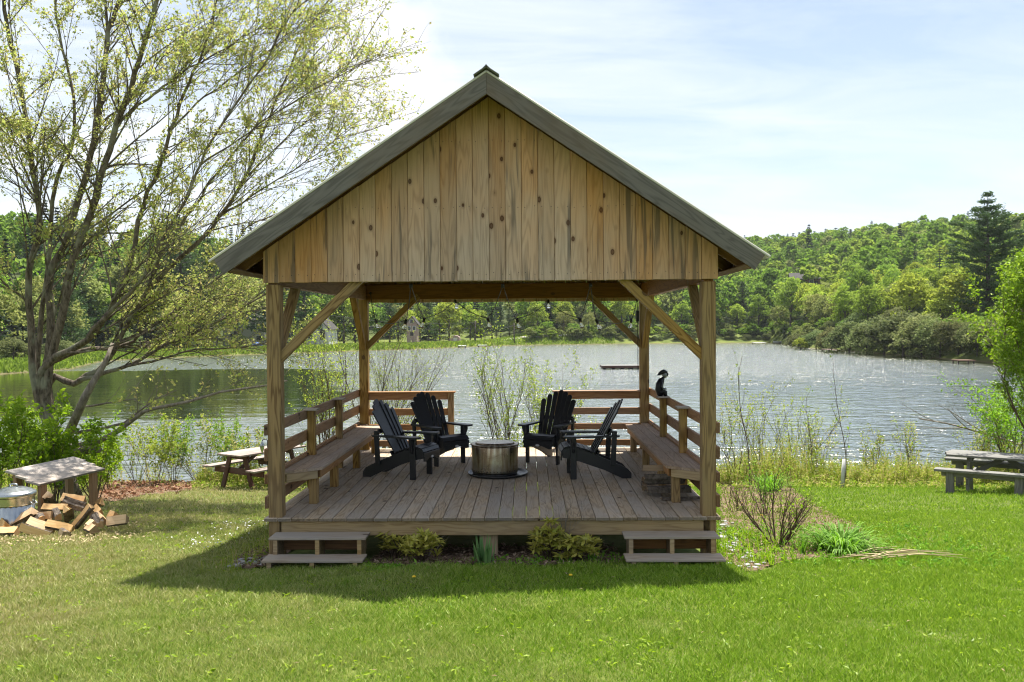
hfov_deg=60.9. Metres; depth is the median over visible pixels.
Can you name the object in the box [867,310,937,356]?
willow shrub
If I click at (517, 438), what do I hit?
shrub
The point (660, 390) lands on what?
figurine
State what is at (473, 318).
broadleaf tree
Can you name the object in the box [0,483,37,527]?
dustbin
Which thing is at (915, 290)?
broadleaf tree
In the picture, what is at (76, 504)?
split log
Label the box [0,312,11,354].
spruce tree
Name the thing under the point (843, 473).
tree guard
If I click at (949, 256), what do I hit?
broadleaf tree
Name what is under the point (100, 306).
broadleaf tree
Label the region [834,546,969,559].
dry stalks
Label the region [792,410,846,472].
shrub
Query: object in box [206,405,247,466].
shrub
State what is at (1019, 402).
shrub
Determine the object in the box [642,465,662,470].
firewood log
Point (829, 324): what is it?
willow shrub
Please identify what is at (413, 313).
broadleaf tree
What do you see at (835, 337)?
willow shrub
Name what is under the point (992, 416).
shrub
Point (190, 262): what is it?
pine tree
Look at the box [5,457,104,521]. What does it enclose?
table
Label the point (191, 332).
spruce tree
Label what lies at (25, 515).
split log
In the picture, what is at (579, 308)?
broadleaf tree
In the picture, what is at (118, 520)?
split log
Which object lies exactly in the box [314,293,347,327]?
broadleaf tree
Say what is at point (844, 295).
broadleaf tree
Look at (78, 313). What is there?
broadleaf tree
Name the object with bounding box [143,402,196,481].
shrub
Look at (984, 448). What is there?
shrub
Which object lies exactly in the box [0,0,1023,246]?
sky
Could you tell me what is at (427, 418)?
adirondack chair
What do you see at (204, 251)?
pine tree
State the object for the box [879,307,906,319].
willow shrub
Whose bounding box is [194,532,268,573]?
bed weeds
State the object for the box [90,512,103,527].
split log
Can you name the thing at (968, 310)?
willow shrub
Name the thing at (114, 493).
leaf litter
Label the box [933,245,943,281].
spruce tree
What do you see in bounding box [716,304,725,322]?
broadleaf tree
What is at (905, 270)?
broadleaf tree
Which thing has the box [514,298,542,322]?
broadleaf tree
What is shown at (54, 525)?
split log
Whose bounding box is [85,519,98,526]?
split log
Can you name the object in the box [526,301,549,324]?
broadleaf tree
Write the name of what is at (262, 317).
pine tree
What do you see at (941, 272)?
broadleaf tree
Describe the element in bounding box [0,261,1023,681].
ground
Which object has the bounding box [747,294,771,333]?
broadleaf tree
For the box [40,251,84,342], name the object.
pine tree
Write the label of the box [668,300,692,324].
broadleaf tree
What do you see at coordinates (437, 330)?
broadleaf tree
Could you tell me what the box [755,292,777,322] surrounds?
broadleaf tree
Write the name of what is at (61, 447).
bush
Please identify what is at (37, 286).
broadleaf tree
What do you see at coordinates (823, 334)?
willow shrub
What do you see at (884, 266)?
broadleaf tree
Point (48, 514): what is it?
split log
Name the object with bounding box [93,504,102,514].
split log
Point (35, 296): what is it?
broadleaf tree
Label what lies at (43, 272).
broadleaf tree
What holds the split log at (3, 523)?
on the ground at (374, 547)
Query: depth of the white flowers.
10.66 m
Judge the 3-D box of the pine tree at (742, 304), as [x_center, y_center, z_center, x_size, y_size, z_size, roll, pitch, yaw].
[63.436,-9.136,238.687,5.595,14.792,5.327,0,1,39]
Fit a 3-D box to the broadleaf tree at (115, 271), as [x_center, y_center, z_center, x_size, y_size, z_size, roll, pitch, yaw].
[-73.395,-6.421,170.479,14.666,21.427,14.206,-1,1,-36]
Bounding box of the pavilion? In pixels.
[208,64,770,568]
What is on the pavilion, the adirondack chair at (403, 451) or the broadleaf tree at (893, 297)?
the adirondack chair at (403, 451)
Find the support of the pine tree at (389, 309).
on the ground at (374, 547)
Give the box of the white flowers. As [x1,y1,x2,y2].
[183,519,266,548]
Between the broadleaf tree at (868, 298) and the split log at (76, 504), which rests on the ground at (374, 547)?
the broadleaf tree at (868, 298)
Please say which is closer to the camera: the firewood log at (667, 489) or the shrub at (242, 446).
the firewood log at (667, 489)
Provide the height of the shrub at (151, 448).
1.872 m
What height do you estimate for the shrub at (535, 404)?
3.648 m
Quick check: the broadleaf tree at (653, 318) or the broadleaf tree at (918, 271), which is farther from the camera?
the broadleaf tree at (653, 318)
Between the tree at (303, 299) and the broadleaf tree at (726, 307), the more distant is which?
the broadleaf tree at (726, 307)
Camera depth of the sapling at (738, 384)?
19.68 m
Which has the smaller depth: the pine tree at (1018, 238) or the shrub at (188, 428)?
the shrub at (188, 428)
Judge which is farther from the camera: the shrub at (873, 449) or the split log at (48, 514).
the shrub at (873, 449)
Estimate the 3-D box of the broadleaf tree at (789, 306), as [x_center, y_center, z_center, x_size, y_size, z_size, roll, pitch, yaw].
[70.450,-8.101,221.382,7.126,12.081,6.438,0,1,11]
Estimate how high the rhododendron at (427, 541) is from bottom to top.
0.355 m
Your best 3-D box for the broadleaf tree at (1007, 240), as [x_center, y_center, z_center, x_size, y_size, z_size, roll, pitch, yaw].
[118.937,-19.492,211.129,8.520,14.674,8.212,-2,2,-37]
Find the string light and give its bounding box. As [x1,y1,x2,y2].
[369,283,637,334]
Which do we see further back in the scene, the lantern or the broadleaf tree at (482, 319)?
the broadleaf tree at (482, 319)
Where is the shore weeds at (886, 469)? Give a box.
[687,432,1023,484]
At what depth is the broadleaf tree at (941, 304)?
130.13 m
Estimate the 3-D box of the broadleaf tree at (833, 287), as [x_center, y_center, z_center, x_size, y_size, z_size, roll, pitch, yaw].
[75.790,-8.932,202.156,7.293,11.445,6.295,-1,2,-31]
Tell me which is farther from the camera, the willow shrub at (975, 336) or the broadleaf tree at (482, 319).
the broadleaf tree at (482, 319)
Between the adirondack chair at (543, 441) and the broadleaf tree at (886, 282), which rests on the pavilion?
the adirondack chair at (543, 441)
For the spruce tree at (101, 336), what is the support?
on the ground at (374, 547)
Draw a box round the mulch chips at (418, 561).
[232,482,876,568]
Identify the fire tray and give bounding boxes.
[468,468,527,478]
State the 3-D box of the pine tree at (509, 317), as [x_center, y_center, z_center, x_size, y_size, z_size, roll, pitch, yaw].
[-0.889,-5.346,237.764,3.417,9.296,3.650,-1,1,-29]
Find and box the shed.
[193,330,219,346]
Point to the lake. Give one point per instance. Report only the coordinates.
(877, 390)
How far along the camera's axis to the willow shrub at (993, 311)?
125.07 m
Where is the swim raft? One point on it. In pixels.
(623, 366)
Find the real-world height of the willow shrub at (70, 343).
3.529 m
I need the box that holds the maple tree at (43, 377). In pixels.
[0,0,430,497]
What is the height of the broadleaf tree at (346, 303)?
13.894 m
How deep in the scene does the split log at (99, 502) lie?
11.83 m
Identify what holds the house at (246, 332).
on the ground at (374, 547)
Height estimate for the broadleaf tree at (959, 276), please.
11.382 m
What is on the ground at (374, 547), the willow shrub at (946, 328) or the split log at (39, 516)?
the willow shrub at (946, 328)
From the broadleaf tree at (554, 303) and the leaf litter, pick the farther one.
the broadleaf tree at (554, 303)
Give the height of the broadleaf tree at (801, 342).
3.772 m
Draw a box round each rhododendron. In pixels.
[374,531,413,557]
[398,527,446,562]
[527,516,568,560]
[551,532,604,560]
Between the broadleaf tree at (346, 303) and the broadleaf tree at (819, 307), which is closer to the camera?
the broadleaf tree at (819, 307)
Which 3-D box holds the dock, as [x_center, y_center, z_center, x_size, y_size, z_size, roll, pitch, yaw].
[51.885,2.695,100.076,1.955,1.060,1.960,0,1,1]
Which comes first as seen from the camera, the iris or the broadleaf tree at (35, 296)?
the iris
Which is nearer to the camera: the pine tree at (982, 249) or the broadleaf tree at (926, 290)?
the pine tree at (982, 249)
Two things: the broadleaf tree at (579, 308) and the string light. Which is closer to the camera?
the string light
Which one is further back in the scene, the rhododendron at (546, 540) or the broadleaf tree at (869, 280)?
the broadleaf tree at (869, 280)
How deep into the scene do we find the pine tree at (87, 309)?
153.25 m
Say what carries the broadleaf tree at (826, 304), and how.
on the ground at (374, 547)
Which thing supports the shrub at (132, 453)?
on the leaf mould
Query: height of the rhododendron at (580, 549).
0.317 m
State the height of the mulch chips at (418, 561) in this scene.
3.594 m
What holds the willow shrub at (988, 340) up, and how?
on the ground at (374, 547)
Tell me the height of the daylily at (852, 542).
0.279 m
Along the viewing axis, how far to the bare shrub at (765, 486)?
13.09 m
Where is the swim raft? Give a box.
[600,364,638,368]
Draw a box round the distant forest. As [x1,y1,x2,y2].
[0,199,1023,349]
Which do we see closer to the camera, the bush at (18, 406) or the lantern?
the bush at (18, 406)
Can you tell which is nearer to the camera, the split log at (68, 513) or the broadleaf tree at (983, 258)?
the split log at (68, 513)
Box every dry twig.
[424,488,451,555]
[544,492,589,554]
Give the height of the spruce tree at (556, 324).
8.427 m
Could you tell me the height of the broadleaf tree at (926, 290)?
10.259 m
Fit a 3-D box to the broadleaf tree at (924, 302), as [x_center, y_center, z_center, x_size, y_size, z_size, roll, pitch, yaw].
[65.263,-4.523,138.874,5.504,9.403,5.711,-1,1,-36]
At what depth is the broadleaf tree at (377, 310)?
201.29 m
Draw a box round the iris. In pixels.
[472,533,495,564]
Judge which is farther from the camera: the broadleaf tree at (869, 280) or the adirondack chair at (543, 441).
the broadleaf tree at (869, 280)
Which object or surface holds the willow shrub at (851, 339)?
on the ground at (374, 547)
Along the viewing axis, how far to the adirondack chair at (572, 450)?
10.96 m
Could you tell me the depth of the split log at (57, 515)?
11.44 m
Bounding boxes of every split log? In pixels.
[0,517,10,526]
[0,526,19,535]
[10,507,38,525]
[18,523,52,536]
[25,516,54,532]
[33,512,44,520]
[39,511,52,519]
[41,503,68,510]
[42,491,57,503]
[44,519,74,532]
[52,507,61,519]
[58,528,71,536]
[60,493,86,501]
[62,496,86,511]
[63,505,73,522]
[72,503,94,528]
[83,523,99,533]
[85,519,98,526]
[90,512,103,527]
[93,497,104,506]
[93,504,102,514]
[94,511,105,524]
[106,510,118,516]
[106,514,129,526]
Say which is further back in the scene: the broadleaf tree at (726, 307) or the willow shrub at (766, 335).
the broadleaf tree at (726, 307)
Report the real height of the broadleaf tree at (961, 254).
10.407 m
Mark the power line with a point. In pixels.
(416, 323)
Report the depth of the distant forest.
237.88 m
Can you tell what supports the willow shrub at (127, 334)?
on the ground at (374, 547)
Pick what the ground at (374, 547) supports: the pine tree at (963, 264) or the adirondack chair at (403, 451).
the pine tree at (963, 264)
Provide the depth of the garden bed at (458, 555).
8.96 m
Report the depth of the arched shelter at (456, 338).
206.29 m
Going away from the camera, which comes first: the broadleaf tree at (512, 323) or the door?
the door
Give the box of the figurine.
[655,369,667,395]
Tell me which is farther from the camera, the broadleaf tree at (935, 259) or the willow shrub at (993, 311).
the broadleaf tree at (935, 259)
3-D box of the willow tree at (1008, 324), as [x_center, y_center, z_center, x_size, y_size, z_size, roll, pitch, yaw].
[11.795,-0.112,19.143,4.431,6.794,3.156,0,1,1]
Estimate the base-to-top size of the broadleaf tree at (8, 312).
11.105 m
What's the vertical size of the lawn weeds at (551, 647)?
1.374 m
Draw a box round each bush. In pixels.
[0,388,65,488]
[0,398,73,487]
[1,392,128,503]
[73,446,101,454]
[76,438,125,497]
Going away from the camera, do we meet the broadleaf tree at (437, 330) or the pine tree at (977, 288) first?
the pine tree at (977, 288)
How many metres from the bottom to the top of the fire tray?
0.036 m
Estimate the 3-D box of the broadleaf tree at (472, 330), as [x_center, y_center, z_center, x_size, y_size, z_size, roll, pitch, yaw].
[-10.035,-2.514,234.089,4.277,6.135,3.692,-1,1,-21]
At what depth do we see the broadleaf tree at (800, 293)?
196.27 m
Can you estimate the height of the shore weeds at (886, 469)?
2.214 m
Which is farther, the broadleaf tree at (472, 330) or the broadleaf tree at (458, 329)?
the broadleaf tree at (472, 330)
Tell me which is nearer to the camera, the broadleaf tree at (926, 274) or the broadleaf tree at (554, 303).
the broadleaf tree at (926, 274)
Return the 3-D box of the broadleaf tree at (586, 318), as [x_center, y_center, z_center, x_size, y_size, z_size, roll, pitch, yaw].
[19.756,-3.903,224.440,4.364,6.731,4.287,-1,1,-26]
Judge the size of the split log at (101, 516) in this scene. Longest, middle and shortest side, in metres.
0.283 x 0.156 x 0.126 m
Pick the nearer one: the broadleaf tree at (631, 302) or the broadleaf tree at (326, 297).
the broadleaf tree at (326, 297)
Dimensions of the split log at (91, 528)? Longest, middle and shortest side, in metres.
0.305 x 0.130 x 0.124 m
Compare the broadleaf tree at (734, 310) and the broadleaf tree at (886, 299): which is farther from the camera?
the broadleaf tree at (734, 310)
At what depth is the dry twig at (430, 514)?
8.97 m
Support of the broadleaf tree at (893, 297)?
on the ground at (374, 547)
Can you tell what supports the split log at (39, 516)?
on the split log at (25, 515)
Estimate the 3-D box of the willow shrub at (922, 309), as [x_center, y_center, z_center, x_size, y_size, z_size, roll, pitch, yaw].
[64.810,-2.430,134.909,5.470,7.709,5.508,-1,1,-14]
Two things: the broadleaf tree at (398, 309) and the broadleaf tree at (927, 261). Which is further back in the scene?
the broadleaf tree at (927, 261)
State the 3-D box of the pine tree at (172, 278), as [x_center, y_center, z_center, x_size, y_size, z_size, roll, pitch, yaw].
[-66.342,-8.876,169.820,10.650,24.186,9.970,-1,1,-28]
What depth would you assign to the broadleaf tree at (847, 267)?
219.75 m
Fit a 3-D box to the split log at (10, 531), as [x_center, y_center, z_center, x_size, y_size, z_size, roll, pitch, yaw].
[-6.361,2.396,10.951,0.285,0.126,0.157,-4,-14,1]
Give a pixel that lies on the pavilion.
(486, 182)
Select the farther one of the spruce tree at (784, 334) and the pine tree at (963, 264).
the spruce tree at (784, 334)
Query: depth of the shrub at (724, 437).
20.61 m
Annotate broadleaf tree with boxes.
[0,271,16,330]
[0,289,26,341]
[2,284,19,333]
[8,275,57,338]
[12,292,56,354]
[34,300,89,333]
[37,257,81,316]
[70,266,110,337]
[86,283,124,345]
[94,266,132,345]
[98,255,167,346]
[129,288,185,348]
[192,253,217,308]
[200,273,265,334]
[216,273,263,320]
[283,292,325,321]
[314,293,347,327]
[328,296,353,342]
[369,303,387,342]
[388,305,408,342]
[399,310,419,334]
[409,303,431,341]
[429,302,450,340]
[431,324,441,340]
[434,302,462,340]
[451,305,469,333]
[452,327,462,336]
[461,304,480,339]
[468,323,479,339]
[477,310,486,339]
[509,321,516,334]
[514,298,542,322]
[517,308,532,330]
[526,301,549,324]
[540,301,560,317]
[552,301,576,332]
[556,311,573,333]
[574,303,590,319]
[582,314,595,325]
[588,312,600,322]
[608,301,634,334]
[627,301,636,319]
[633,302,655,322]
[662,293,678,318]
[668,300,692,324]
[669,290,691,312]
[716,299,722,325]
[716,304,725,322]
[725,286,748,316]
[729,303,747,326]
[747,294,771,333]
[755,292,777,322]
[768,305,789,325]
[772,276,802,332]
[776,287,798,315]
[792,283,813,320]
[792,338,807,349]
[798,285,827,322]
[800,293,826,326]
[802,283,823,312]
[811,295,834,318]
[813,304,832,320]
[817,281,831,288]
[819,285,830,294]
[823,289,854,322]
[826,278,847,297]
[827,284,860,321]
[833,261,863,286]
[841,260,877,292]
[850,285,885,322]
[860,269,883,287]
[862,283,894,314]
[874,257,899,277]
[878,269,901,309]
[879,267,901,288]
[880,282,903,312]
[887,272,931,315]
[889,269,924,310]
[897,281,933,306]
[899,261,926,277]
[902,283,939,311]
[907,267,926,279]
[911,267,953,308]
[917,256,933,266]
[920,264,942,287]
[921,293,955,319]
[927,254,943,266]
[928,263,957,310]
[928,266,978,311]
[929,245,938,263]
[934,245,956,257]
[937,254,961,269]
[942,268,983,305]
[950,252,970,263]
[953,232,986,258]
[971,252,998,266]
[981,247,1023,306]
[989,232,1013,253]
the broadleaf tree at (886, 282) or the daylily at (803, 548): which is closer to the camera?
the daylily at (803, 548)
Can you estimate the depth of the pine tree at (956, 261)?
148.27 m
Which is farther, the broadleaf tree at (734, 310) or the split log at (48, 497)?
the broadleaf tree at (734, 310)
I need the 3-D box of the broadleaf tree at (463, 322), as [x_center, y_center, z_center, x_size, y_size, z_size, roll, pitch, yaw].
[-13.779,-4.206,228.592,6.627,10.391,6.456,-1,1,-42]
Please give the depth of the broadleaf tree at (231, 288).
182.40 m
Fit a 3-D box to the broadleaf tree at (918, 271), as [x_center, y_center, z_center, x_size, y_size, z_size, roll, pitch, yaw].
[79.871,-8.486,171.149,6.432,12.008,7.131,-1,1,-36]
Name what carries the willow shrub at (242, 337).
on the ground at (374, 547)
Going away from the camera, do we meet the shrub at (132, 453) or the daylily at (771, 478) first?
the daylily at (771, 478)
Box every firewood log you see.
[641,477,682,484]
[641,481,646,490]
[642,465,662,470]
[644,474,685,483]
[646,485,691,492]
[660,496,699,499]
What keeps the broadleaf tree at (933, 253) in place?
on the ground at (374, 547)
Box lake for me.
[0,343,1023,481]
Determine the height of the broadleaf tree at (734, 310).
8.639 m
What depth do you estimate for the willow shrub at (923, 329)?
114.58 m
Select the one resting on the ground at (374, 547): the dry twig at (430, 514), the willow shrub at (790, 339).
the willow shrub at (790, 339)
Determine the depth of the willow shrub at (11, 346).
104.36 m
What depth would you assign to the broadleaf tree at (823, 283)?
233.40 m
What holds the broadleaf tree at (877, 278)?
on the ground at (374, 547)
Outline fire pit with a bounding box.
[470,440,518,476]
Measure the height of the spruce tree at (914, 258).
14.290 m
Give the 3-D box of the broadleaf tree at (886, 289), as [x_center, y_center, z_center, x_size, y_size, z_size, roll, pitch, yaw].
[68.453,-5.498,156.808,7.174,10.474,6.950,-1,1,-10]
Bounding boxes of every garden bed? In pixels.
[235,549,290,567]
[369,545,619,564]
[719,483,875,571]
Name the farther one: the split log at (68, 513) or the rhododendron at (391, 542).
the split log at (68, 513)
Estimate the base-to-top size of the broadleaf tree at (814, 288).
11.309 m
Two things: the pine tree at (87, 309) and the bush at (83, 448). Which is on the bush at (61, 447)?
the bush at (83, 448)
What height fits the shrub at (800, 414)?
2.557 m
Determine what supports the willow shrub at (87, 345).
on the ground at (374, 547)
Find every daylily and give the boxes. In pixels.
[743,469,795,490]
[787,520,897,557]
[796,537,807,554]
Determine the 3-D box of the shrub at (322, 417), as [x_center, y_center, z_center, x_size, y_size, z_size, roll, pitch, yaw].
[-4.305,1.225,20.638,2.138,4.513,2.604,0,1,1]
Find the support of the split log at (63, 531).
on the ground at (374, 547)
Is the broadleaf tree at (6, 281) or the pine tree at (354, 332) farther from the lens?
the pine tree at (354, 332)
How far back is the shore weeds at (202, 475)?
21.35 m
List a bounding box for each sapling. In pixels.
[735,359,750,484]
[800,385,813,476]
[830,353,851,478]
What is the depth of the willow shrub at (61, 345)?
108.85 m
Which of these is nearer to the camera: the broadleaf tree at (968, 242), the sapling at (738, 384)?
the sapling at (738, 384)
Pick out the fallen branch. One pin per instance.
(953, 424)
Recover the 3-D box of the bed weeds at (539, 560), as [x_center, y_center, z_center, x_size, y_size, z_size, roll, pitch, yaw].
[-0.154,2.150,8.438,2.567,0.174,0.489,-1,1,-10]
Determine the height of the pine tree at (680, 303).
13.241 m
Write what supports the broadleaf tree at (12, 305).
on the ground at (374, 547)
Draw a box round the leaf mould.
[99,481,190,500]
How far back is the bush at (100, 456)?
16.59 m
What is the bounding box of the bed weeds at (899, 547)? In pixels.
[716,518,1023,567]
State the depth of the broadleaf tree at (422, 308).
209.09 m
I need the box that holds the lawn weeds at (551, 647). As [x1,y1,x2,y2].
[0,502,1023,681]
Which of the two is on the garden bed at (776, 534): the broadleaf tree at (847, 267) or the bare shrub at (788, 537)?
the bare shrub at (788, 537)
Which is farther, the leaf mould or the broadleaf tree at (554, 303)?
the broadleaf tree at (554, 303)
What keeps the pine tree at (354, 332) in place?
on the ground at (374, 547)
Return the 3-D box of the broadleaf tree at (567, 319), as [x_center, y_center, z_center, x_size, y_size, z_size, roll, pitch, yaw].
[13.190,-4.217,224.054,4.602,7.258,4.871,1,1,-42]
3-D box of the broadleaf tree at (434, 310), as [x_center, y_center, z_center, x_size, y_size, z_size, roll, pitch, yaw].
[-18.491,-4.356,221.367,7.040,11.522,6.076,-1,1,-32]
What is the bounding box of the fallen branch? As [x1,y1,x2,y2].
[902,398,1020,445]
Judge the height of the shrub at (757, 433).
2.875 m
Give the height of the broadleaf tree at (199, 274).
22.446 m
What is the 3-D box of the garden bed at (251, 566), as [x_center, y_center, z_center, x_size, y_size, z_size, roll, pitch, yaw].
[-2.623,2.296,9.425,0.540,0.267,2.160,0,1,1]
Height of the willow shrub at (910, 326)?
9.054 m
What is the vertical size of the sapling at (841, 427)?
3.120 m
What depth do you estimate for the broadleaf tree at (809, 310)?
182.86 m
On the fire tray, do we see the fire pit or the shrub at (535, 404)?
the fire pit
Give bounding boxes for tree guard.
[840,459,844,487]
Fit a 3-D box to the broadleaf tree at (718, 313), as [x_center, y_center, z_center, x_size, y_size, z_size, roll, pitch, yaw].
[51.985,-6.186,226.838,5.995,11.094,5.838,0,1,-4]
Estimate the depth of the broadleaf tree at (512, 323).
233.63 m
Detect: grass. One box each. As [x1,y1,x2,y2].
[0,331,614,372]
[2,471,1013,490]
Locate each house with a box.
[223,308,266,345]
[307,318,337,344]
[406,316,419,342]
[788,273,820,284]
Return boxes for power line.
[255,309,512,333]
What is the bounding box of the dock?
[952,359,975,363]
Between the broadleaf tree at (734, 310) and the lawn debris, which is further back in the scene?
the broadleaf tree at (734, 310)
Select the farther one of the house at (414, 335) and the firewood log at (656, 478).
the house at (414, 335)
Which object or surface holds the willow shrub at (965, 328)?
on the ground at (374, 547)
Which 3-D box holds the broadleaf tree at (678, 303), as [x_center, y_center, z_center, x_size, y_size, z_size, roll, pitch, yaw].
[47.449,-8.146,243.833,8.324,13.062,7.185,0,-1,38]
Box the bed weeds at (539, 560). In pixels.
[364,548,623,570]
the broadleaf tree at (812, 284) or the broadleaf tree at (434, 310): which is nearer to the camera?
the broadleaf tree at (812, 284)
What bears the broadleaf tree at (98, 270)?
on the ground at (374, 547)
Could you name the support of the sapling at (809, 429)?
on the ground at (374, 547)
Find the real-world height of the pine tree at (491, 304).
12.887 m
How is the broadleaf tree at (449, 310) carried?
on the ground at (374, 547)
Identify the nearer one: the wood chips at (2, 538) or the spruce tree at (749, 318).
the wood chips at (2, 538)
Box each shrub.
[0,337,27,358]
[0,353,12,358]
[10,344,27,355]
[41,341,68,352]
[60,339,74,346]
[68,336,91,353]
[81,410,130,488]
[103,423,156,483]
[104,331,144,349]
[108,409,187,485]
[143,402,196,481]
[149,409,224,479]
[166,332,195,348]
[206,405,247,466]
[217,420,265,475]
[224,333,250,346]
[288,304,376,447]
[308,304,480,447]
[398,407,423,439]
[461,311,542,440]
[497,409,538,468]
[500,335,605,446]
[698,385,760,478]
[716,367,797,476]
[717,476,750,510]
[731,450,823,544]
[743,460,792,513]
[751,385,852,477]
[762,333,771,338]
[783,333,810,347]
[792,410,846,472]
[799,329,828,349]
[814,326,852,350]
[818,321,875,352]
[819,320,837,331]
[837,309,881,327]
[842,319,887,354]
[850,315,910,355]
[859,423,892,477]
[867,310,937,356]
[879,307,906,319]
[888,311,952,358]
[889,416,927,465]
[910,316,954,357]
[914,305,946,318]
[931,318,979,354]
[937,369,1023,472]
[942,304,978,318]
[952,377,1023,451]
[952,404,1002,467]
[954,319,988,356]
[961,317,1011,350]
[977,306,999,315]
[984,323,1022,358]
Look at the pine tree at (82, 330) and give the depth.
141.69 m
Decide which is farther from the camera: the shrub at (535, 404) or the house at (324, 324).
the house at (324, 324)
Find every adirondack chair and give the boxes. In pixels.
[363,399,439,479]
[410,392,472,466]
[518,390,575,464]
[558,399,631,478]
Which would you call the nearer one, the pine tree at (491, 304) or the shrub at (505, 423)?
the shrub at (505, 423)
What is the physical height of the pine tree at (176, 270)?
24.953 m
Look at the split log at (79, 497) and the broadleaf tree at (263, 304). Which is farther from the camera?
the broadleaf tree at (263, 304)
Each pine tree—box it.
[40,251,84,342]
[52,221,108,342]
[55,247,103,338]
[75,221,111,347]
[141,213,193,345]
[147,244,198,345]
[155,241,199,345]
[156,216,208,346]
[189,231,238,340]
[201,251,221,331]
[238,288,306,332]
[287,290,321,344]
[339,299,357,342]
[380,303,397,342]
[421,302,437,340]
[477,302,505,338]
[494,302,508,336]
[505,305,514,334]
[677,288,691,324]
[734,281,748,322]
[936,243,964,310]
[944,191,1023,311]
[952,257,979,277]
[969,265,993,314]
[1009,230,1023,258]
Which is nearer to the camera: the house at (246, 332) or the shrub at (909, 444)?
the shrub at (909, 444)
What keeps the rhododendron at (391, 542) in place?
on the garden bed at (458, 555)
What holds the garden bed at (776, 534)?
on the ground at (374, 547)
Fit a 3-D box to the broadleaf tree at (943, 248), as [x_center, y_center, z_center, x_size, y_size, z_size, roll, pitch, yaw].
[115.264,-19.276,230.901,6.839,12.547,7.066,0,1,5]
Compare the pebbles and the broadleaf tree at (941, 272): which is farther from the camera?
the broadleaf tree at (941, 272)
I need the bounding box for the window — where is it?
[256,335,262,341]
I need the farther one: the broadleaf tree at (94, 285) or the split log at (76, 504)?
the broadleaf tree at (94, 285)
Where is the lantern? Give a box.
[260,439,267,472]
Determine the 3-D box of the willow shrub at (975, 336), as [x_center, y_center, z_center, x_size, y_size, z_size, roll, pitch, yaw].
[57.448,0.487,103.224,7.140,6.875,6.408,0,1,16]
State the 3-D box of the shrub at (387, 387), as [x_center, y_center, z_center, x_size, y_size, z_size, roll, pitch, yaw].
[-2.653,0.759,20.347,4.008,5.365,3.877,0,1,1]
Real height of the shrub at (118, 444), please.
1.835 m
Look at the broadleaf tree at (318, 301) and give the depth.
185.67 m
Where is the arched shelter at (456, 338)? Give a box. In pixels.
[449,335,460,341]
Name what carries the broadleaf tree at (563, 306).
on the ground at (374, 547)
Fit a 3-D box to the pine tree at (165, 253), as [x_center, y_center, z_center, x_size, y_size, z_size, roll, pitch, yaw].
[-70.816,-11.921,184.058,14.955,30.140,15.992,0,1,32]
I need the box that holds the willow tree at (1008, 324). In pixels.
[949,246,1023,428]
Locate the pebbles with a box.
[227,520,765,567]
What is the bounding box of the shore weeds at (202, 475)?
[2,440,318,484]
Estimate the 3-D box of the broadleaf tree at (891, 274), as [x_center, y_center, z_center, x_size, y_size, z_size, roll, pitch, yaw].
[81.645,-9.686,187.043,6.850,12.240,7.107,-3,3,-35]
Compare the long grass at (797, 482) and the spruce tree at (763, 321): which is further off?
the spruce tree at (763, 321)
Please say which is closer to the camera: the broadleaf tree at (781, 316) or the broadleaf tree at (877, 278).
the broadleaf tree at (877, 278)
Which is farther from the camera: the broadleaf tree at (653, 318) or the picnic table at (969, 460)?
the broadleaf tree at (653, 318)
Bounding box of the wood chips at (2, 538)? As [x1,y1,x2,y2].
[0,518,164,545]
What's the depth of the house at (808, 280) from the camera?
234.33 m
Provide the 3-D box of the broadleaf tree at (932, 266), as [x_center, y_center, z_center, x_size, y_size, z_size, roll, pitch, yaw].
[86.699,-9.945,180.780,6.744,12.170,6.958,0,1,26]
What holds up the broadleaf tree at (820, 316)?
on the ground at (374, 547)
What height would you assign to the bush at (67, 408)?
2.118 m
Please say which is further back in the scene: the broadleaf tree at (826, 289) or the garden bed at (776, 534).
the broadleaf tree at (826, 289)
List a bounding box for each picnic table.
[202,445,306,489]
[934,449,1023,495]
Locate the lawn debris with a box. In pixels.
[9,508,1016,681]
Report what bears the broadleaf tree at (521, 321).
on the ground at (374, 547)
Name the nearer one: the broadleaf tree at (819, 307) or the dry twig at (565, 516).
the dry twig at (565, 516)
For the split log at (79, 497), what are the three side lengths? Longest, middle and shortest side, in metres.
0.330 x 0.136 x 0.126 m
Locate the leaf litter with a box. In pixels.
[59,479,217,500]
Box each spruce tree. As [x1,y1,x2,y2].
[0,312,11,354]
[89,272,118,346]
[180,289,197,348]
[554,304,560,329]
[744,301,755,333]
[760,304,767,334]
[781,322,787,339]
[910,246,917,267]
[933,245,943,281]
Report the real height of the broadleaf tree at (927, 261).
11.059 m
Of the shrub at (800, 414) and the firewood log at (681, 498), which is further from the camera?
the shrub at (800, 414)
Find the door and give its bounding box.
[320,330,324,339]
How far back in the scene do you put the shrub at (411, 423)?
20.61 m
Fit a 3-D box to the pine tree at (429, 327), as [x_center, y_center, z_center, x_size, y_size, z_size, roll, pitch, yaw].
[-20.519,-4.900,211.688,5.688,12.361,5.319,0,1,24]
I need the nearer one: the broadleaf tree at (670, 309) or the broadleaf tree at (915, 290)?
the broadleaf tree at (915, 290)
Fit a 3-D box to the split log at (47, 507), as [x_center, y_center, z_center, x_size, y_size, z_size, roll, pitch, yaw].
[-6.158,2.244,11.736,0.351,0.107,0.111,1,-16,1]
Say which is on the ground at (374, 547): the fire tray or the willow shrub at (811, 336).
the willow shrub at (811, 336)

